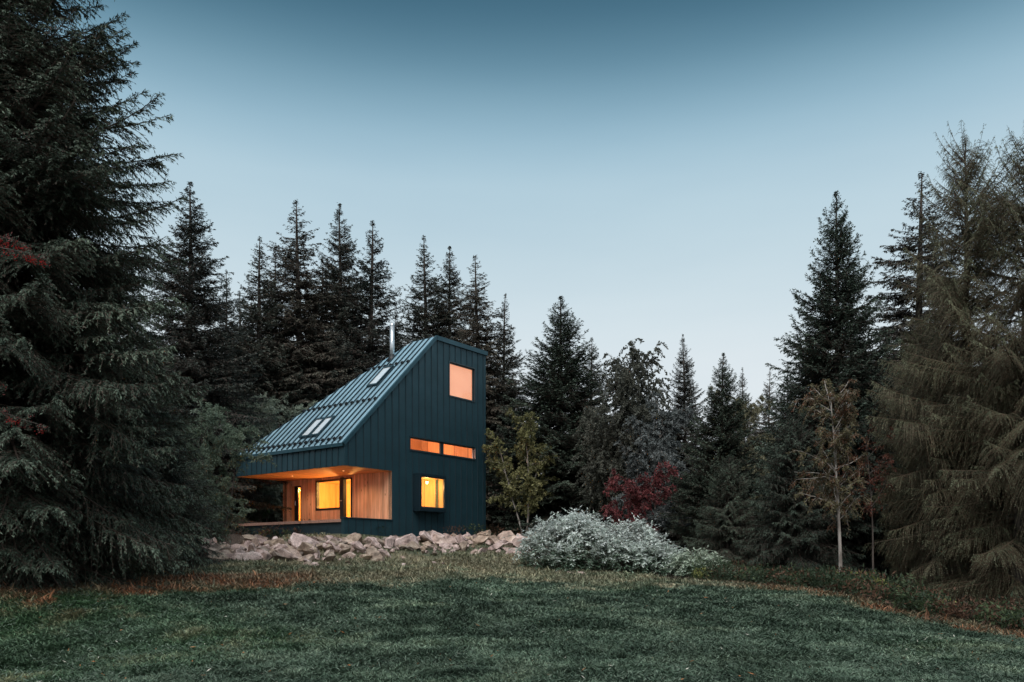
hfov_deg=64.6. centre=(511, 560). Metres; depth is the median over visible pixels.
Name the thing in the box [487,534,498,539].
rock
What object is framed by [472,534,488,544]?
rock
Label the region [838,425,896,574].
rowan tree
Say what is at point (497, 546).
rock
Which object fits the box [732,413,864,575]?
spruce tree
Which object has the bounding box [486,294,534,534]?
spruce tree
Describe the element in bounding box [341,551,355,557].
rock
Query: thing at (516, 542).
rock
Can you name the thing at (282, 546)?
rock
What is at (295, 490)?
door
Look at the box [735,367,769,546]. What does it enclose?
spruce tree
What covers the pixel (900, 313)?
spruce tree
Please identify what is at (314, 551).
rock
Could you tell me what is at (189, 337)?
spruce tree
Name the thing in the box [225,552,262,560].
rock
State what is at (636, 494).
maple shrub
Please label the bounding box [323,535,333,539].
rock
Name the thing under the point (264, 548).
rock
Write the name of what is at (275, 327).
spruce tree
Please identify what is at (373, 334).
spruce tree
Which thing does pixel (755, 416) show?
tree
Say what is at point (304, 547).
rock
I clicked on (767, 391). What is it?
spruce tree
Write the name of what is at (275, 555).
rock
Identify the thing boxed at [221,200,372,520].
spruce tree
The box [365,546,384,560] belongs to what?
rock
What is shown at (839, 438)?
rowan tree
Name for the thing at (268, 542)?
rock
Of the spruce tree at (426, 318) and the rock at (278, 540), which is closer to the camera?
the rock at (278, 540)
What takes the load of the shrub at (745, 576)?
on the ground at (433, 557)
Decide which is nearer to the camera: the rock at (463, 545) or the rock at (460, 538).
the rock at (463, 545)
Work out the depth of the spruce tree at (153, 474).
24.48 m
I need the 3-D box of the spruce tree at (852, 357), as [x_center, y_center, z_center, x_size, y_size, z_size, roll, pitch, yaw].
[11.656,-5.265,28.938,7.751,15.626,7.581,0,1,4]
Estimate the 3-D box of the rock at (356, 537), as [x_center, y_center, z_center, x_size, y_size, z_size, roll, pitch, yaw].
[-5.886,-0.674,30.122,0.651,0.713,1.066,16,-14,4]
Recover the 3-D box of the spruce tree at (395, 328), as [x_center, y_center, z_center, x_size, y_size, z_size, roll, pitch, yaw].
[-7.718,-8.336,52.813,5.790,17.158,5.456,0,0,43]
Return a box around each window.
[315,479,339,510]
[409,436,475,460]
[413,473,445,512]
[449,361,474,402]
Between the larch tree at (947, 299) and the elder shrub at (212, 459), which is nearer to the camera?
the larch tree at (947, 299)
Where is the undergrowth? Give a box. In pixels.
[68,518,1023,630]
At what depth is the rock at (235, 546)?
27.29 m
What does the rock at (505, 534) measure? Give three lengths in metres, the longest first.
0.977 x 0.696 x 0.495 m
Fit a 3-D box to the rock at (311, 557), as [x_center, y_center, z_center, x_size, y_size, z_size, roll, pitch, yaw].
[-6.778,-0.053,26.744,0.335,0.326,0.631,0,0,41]
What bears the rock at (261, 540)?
on the rock
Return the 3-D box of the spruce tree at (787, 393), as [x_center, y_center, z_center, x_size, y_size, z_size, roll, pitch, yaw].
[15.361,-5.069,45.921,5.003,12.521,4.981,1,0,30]
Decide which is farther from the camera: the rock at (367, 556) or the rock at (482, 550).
the rock at (482, 550)
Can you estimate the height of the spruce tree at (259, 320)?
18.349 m
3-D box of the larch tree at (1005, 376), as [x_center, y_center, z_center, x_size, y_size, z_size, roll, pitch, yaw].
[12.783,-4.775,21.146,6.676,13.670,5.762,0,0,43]
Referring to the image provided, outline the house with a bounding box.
[236,323,487,537]
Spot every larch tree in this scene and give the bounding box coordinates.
[862,122,1023,603]
[868,310,981,587]
[875,126,1023,609]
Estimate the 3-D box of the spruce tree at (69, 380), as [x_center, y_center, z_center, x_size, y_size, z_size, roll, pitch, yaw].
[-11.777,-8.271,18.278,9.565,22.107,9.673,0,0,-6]
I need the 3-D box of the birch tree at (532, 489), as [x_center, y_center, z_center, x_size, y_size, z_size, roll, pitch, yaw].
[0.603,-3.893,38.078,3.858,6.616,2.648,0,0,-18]
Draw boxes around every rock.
[203,548,218,554]
[207,552,228,560]
[209,543,221,548]
[216,549,231,557]
[221,534,244,544]
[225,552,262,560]
[230,544,244,549]
[235,549,245,552]
[242,534,257,540]
[244,540,250,550]
[248,543,256,551]
[251,538,259,547]
[254,534,267,539]
[256,545,269,550]
[258,538,267,544]
[261,551,271,559]
[263,541,273,546]
[271,538,284,544]
[271,551,293,560]
[274,544,287,548]
[275,548,298,560]
[284,548,301,556]
[290,532,320,549]
[297,542,318,556]
[298,554,314,562]
[310,544,319,557]
[316,537,326,541]
[316,542,324,548]
[322,543,331,549]
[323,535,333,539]
[323,549,335,561]
[324,538,338,551]
[325,540,340,549]
[330,543,346,552]
[338,544,351,554]
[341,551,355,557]
[342,537,354,543]
[347,533,361,544]
[350,541,365,551]
[362,554,372,559]
[364,543,375,548]
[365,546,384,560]
[366,536,382,548]
[376,538,383,546]
[379,550,391,557]
[384,535,395,548]
[393,533,418,546]
[397,544,406,549]
[404,541,420,549]
[405,546,414,550]
[419,531,432,542]
[427,544,440,550]
[431,530,444,536]
[432,533,449,543]
[439,543,454,549]
[445,536,457,543]
[456,534,467,543]
[459,541,467,550]
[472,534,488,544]
[475,547,487,553]
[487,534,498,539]
[488,542,504,550]
[489,538,498,544]
[497,530,514,541]
[503,547,516,552]
[512,536,532,547]
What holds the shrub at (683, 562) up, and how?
on the ground at (433, 557)
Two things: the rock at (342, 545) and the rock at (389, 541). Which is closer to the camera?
the rock at (342, 545)
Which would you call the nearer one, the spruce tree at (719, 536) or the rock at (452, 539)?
the spruce tree at (719, 536)
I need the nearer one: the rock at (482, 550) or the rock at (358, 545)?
the rock at (358, 545)
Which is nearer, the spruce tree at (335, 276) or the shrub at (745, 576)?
the shrub at (745, 576)
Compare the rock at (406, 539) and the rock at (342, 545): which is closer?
the rock at (342, 545)
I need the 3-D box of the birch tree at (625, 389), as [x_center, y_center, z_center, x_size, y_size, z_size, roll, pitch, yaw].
[5.206,-5.006,36.680,5.570,9.598,5.699,0,0,0]
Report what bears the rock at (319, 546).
on the ground at (433, 557)
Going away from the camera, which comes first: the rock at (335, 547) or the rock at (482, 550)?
the rock at (335, 547)
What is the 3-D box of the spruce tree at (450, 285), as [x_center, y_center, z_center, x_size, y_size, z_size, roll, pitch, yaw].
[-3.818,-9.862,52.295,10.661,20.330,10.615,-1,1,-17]
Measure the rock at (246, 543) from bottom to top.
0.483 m
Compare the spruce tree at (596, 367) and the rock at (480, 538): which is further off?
the spruce tree at (596, 367)
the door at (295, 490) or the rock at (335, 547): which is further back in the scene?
the door at (295, 490)
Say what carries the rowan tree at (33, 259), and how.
on the ground at (433, 557)
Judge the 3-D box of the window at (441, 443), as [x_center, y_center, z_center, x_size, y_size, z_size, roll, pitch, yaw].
[-3.136,-5.055,36.661,0.205,0.644,4.404,0,0,38]
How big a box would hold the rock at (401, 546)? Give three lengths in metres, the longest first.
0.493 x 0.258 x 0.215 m
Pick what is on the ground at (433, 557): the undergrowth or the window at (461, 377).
the undergrowth
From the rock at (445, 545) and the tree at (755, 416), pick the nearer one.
the rock at (445, 545)
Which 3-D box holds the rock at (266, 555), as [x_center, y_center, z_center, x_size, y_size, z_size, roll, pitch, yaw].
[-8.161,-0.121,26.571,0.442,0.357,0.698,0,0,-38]
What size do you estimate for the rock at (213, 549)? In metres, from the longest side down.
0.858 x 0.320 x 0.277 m
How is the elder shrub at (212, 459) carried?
on the ground at (433, 557)
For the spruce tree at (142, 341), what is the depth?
26.98 m
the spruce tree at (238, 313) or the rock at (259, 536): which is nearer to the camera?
the rock at (259, 536)
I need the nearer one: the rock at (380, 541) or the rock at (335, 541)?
the rock at (335, 541)
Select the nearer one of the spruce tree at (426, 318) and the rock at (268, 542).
the rock at (268, 542)
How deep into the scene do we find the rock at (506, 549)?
30.97 m
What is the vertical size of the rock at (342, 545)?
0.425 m
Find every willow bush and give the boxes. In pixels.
[212,383,317,521]
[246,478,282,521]
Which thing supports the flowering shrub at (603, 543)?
on the ground at (433, 557)
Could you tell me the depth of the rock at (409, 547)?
30.25 m
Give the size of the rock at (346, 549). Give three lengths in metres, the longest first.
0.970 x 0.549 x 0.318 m
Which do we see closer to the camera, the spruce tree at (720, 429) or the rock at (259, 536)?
the rock at (259, 536)
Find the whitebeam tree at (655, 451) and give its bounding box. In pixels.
[611,392,696,538]
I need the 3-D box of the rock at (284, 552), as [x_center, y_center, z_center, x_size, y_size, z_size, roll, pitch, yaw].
[-7.444,-0.177,26.906,0.858,0.483,0.300,0,0,-13]
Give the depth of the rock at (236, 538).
27.74 m
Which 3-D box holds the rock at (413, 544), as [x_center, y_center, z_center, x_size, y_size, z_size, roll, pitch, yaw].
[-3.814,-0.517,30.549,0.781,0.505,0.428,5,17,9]
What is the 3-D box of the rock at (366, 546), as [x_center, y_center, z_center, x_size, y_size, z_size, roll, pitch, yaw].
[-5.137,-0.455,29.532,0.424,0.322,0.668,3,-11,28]
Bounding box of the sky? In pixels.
[19,0,1023,473]
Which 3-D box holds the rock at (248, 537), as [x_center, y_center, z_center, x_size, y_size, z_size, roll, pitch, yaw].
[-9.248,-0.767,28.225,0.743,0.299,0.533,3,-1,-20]
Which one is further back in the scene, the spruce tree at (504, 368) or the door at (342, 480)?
the spruce tree at (504, 368)
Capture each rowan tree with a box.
[0,232,49,434]
[787,378,872,579]
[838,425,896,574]
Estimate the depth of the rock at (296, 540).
28.64 m
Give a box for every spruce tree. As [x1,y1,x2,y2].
[0,0,230,592]
[32,243,221,549]
[96,390,235,570]
[136,181,291,535]
[203,236,324,521]
[208,269,280,521]
[218,291,248,356]
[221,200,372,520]
[250,250,306,424]
[291,202,383,411]
[302,258,336,365]
[310,220,411,388]
[377,235,487,463]
[384,306,404,349]
[407,246,486,364]
[447,255,538,531]
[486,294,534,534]
[486,296,653,541]
[544,337,658,536]
[656,334,711,547]
[659,353,768,557]
[684,455,769,569]
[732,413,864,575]
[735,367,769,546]
[741,190,950,579]
[756,368,780,473]
[760,366,798,546]
[788,171,1013,577]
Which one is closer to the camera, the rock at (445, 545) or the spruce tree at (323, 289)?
the rock at (445, 545)
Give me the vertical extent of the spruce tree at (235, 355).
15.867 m
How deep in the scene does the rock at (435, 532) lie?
32.57 m
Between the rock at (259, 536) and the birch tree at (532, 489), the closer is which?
the rock at (259, 536)
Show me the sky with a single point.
(666, 170)
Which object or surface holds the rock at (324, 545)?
on the ground at (433, 557)
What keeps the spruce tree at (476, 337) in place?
on the ground at (433, 557)
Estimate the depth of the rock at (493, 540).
32.70 m
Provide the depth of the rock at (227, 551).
26.18 m
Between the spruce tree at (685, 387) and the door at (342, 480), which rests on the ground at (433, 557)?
the spruce tree at (685, 387)
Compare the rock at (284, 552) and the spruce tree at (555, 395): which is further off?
the spruce tree at (555, 395)
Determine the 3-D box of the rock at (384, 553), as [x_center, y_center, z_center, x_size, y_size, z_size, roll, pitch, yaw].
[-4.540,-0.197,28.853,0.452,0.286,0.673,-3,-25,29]
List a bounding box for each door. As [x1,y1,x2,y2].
[292,486,300,520]
[340,477,351,518]
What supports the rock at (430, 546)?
on the ground at (433, 557)
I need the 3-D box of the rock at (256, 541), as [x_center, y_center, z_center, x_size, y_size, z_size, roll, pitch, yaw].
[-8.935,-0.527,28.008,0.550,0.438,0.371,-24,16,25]
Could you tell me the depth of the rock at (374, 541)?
29.86 m
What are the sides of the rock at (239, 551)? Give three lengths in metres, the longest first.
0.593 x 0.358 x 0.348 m
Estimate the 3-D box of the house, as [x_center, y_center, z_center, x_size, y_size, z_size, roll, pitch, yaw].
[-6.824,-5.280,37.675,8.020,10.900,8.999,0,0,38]
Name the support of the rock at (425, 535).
on the ground at (433, 557)
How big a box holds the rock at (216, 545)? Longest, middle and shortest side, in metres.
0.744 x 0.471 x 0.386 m
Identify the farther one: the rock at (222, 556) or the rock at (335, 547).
the rock at (335, 547)
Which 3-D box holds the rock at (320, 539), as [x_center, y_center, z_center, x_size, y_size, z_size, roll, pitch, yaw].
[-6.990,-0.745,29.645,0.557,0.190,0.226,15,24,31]
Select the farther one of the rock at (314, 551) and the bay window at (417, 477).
the bay window at (417, 477)
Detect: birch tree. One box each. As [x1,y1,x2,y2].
[481,407,559,534]
[568,338,683,528]
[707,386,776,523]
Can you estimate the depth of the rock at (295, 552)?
27.22 m
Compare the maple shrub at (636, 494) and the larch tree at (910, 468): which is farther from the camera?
the maple shrub at (636, 494)
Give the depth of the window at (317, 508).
36.97 m
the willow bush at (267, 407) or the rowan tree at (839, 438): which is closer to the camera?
the rowan tree at (839, 438)
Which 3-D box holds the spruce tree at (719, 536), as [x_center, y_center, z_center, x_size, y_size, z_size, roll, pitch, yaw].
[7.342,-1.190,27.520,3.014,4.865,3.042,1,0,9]
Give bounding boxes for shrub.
[172,395,276,542]
[499,506,694,574]
[599,458,681,551]
[659,546,738,576]
[719,567,768,581]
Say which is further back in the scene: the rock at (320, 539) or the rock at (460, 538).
the rock at (460, 538)
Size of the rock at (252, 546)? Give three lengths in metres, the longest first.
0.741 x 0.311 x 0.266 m
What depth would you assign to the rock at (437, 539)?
31.92 m
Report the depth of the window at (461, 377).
37.79 m
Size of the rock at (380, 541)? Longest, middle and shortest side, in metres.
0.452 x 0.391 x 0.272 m
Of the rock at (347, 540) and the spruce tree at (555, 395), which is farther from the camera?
the spruce tree at (555, 395)
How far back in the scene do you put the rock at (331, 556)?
26.89 m
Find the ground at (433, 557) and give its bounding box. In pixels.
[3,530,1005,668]
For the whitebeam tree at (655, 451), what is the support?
on the ground at (433, 557)

